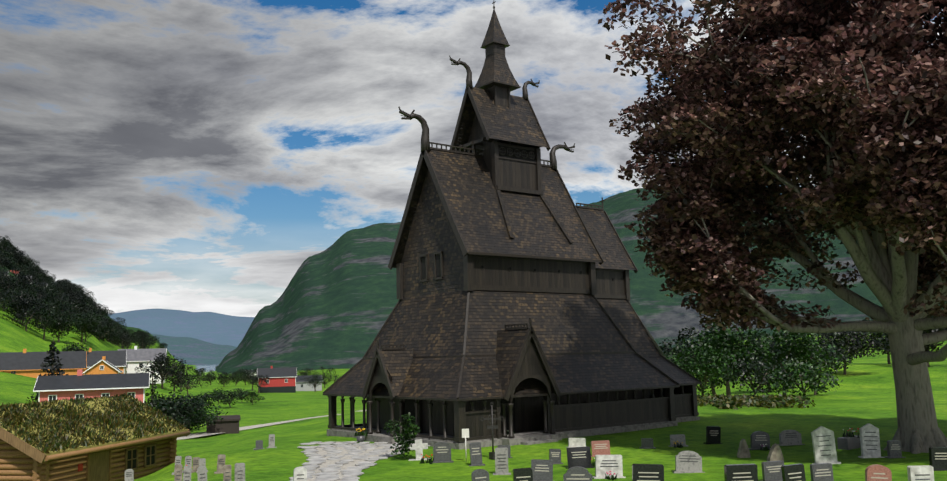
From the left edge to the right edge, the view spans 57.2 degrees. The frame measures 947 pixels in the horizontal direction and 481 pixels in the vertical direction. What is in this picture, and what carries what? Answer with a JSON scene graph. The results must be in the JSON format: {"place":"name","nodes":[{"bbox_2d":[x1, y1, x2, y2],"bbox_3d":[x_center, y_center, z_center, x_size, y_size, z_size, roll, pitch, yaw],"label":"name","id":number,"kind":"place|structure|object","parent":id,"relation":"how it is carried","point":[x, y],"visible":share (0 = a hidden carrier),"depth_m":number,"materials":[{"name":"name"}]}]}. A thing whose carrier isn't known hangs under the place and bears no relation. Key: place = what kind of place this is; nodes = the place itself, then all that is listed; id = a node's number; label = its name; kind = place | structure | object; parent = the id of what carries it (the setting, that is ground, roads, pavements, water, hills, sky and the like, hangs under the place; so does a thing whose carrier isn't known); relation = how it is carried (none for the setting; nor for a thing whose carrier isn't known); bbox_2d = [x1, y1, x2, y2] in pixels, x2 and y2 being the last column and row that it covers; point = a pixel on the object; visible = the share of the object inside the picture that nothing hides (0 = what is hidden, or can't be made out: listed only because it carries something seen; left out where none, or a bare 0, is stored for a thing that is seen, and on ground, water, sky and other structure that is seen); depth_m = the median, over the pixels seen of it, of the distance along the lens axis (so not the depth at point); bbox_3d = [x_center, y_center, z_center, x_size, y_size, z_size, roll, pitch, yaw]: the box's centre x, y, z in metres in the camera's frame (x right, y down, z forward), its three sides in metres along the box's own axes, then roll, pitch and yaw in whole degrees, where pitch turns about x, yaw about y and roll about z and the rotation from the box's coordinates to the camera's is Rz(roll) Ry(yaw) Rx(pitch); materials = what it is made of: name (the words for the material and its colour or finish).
{"place":"outdoors","nodes":[
{"label":"outdoors","id":0,"kind":"place"},
{"bbox_2d":[0,348,123,377],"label":"orange houses","id":1,"kind":"structure","parent":0,"point":[95,369],"depth_m":171.84,"materials":[{"name":"orange wood"}]},
{"bbox_2d":[40,369,143,402],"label":"pink houses","id":2,"kind":"structure","parent":0,"point":[88,394],"depth_m":108.24,"materials":[{"name":"pink wood"}]},
{"bbox_2d":[0,392,187,453],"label":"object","id":3,"kind":"structure","parent":0,"point":[9,418],"depth_m":33.98,"materials":[{"name":"green plant"}]},
{"bbox_2d":[0,271,321,390],"bbox_3d":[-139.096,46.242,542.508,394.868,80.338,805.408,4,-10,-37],"label":"house roof","id":4,"kind":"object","parent":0,"point":[34,360],"visible":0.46,"depth_m":173.34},
{"bbox_2d":[108,309,254,346],"bbox_3d":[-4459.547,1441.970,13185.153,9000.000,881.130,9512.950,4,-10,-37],"label":"mountain","id":5,"kind":"structure","parent":0,"point":[216,328],"depth_m":11385.84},
{"bbox_2d":[151,334,236,364],"bbox_3d":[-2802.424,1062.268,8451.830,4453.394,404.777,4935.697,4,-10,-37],"label":"mountain","id":6,"kind":"structure","parent":0,"point":[191,351],"depth_m":7286.79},
{"bbox_2d":[195,365,220,374],"bbox_3d":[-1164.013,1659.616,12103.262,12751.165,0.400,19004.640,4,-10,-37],"label":"fjord water","id":7,"kind":"structure","parent":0,"point":[209,367],"depth_m":2886.00,"materials":[{"name":"blue liquid"}]},
{"bbox_2d":[176,410,394,480],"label":"path gravel","id":8,"kind":"structure","parent":0,"point":[321,452],"depth_m":36.17,"materials":[{"name":"grey gravel"}]},
{"bbox_2d":[289,441,429,480],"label":"path slabs","id":9,"kind":"structure","parent":8,"relation":"on","point":[329,472],"depth_m":33.09,"materials":[{"name":"grey stone"}]},
{"bbox_2d":[11,271,692,401],"bbox_3d":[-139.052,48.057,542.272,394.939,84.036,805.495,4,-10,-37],"label":"houses","id":10,"kind":"structure","parent":0,"point":[132,366],"depth_m":202.53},
{"bbox_2d":[0,0,942,316],"label":"sky","id":11,"kind":"structure","parent":0,"point":[185,155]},
{"bbox_2d":[0,261,946,480],"bbox_3d":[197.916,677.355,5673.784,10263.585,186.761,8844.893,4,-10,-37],"label":"ground","id":12,"kind":"structure","parent":0,"point":[863,394],"depth_m":43.95,"materials":[{"name":"green plant"}]},
{"bbox_2d":[22,276,166,360],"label":"grey-roofed houses","id":13,"kind":"structure","parent":12,"relation":"on","point":[140,355],"depth_m":204.01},
{"bbox_2d":[0,405,189,480],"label":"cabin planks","id":14,"kind":"object","parent":12,"relation":"on","point":[99,465],"visible":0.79,"depth_m":33.21,"materials":[{"name":"brown wood"}]},
{"bbox_2d":[0,396,187,461],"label":"sod roof","id":15,"kind":"structure","parent":14,"relation":"on","point":[108,443],"depth_m":34.11,"materials":[{"name":"green plant"}]},
{"bbox_2d":[0,427,190,480],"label":"cabin logs","id":16,"kind":"object","parent":12,"relation":"on","point":[16,464],"visible":0.52,"depth_m":32.04,"materials":[{"name":"brown wood"}]},
{"bbox_2d":[78,464,82,470],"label":"cabin signs","id":17,"kind":"object","parent":16,"relation":"attached to","point":[80,467],"visible":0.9,"depth_m":32.26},
{"bbox_2d":[127,446,154,468],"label":"cabin windows","id":18,"kind":"structure","parent":16,"relation":"in","point":[147,459],"depth_m":36.57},
{"bbox_2d":[205,414,240,433],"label":"shed","id":19,"kind":"object","parent":12,"relation":"on","point":[228,424],"visible":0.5,"depth_m":76.26,"materials":[{"name":"wood"}]},
{"bbox_2d":[462,429,468,461],"bbox_3d":[-0.280,7.441,31.457,0.261,1.210,0.035,-1,-8,-7],"label":"sign","id":20,"kind":"object","parent":12,"relation":"on","point":[465,433],"visible":0.85,"depth_m":31.49,"materials":[{"name":"white metal"}]},
{"bbox_2d":[0,236,946,431],"bbox_3d":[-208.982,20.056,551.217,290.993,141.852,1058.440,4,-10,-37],"label":"trees","id":21,"kind":"object","parent":12,"relation":"on","point":[713,346],"depth_m":115.53,"materials":[{"name":"green plant"}]},
{"bbox_2d":[174,439,783,480],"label":"gravestones","id":22,"kind":"object","parent":12,"relation":"on","point":[775,453],"visible":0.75,"depth_m":29.50,"materials":[{"name":"grey stone"}]},
{"bbox_2d":[481,403,503,458],"bbox_3d":[0.706,7.050,32.044,0.821,2.091,0.280,1,-8,-18],"label":"cross","id":23,"kind":"object","parent":12,"relation":"on","point":[492,453],"visible":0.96,"depth_m":32.05,"materials":[{"name":"grey metal"}]},
{"bbox_2d":[323,0,701,441],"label":"church trim","id":24,"kind":"structure","parent":12,"relation":"on","point":[548,380],"depth_m":42.46,"materials":[{"name":"brown wood"}]},
{"bbox_2d":[183,428,859,479],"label":"flowers","id":25,"kind":"object","parent":12,"relation":"on","point":[765,448],"visible":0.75,"depth_m":32.51,"materials":[{"name":"plant"}]},
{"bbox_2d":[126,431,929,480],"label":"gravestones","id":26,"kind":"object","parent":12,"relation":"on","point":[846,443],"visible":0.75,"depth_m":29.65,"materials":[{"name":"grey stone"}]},
{"bbox_2d":[437,433,946,480],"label":"grave inscriptions","id":27,"kind":"object","parent":26,"relation":"on","point":[658,472],"visible":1,"depth_m":23.94,"materials":[{"name":"beige"}]},
{"bbox_2d":[125,424,946,480],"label":"graves","id":28,"kind":"object","parent":12,"relation":"on","point":[418,446],"depth_m":27.24,"materials":[{"name":"grey stone"}]},
{"bbox_2d":[384,393,815,458],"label":"bushes","id":29,"kind":"object","parent":12,"relation":"on","point":[753,400],"visible":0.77,"depth_m":54.76,"materials":[{"name":"green plant"}]},
{"bbox_2d":[598,0,946,453],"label":"beech","id":30,"kind":"object","parent":12,"relation":"on","point":[898,39],"depth_m":30.32,"materials":[{"name":"plant"}]},
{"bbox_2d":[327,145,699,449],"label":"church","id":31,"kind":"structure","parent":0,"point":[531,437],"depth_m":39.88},
{"bbox_2d":[366,44,691,437],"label":"church walls","id":32,"kind":"structure","parent":0,"point":[529,411],"depth_m":42.20,"materials":[{"name":"brown wood"}]},
{"bbox_2d":[323,87,700,398],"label":"shingled roof","id":33,"kind":"structure","parent":32,"relation":"on","point":[427,318],"depth_m":42.79,"materials":[{"name":"brown wood"}]},
{"bbox_2d":[475,9,630,301],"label":"church spire","id":34,"kind":"structure","parent":33,"relation":"on","point":[496,67],"depth_m":46.47,"materials":[{"name":"brown wood"}]},
{"bbox_2d":[215,186,946,373],"bbox_3d":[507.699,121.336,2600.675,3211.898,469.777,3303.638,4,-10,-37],"label":"mountain","id":35,"kind":"structure","parent":0,"point":[333,305],"depth_m":1374.87,"materials":[{"name":"green plant"}]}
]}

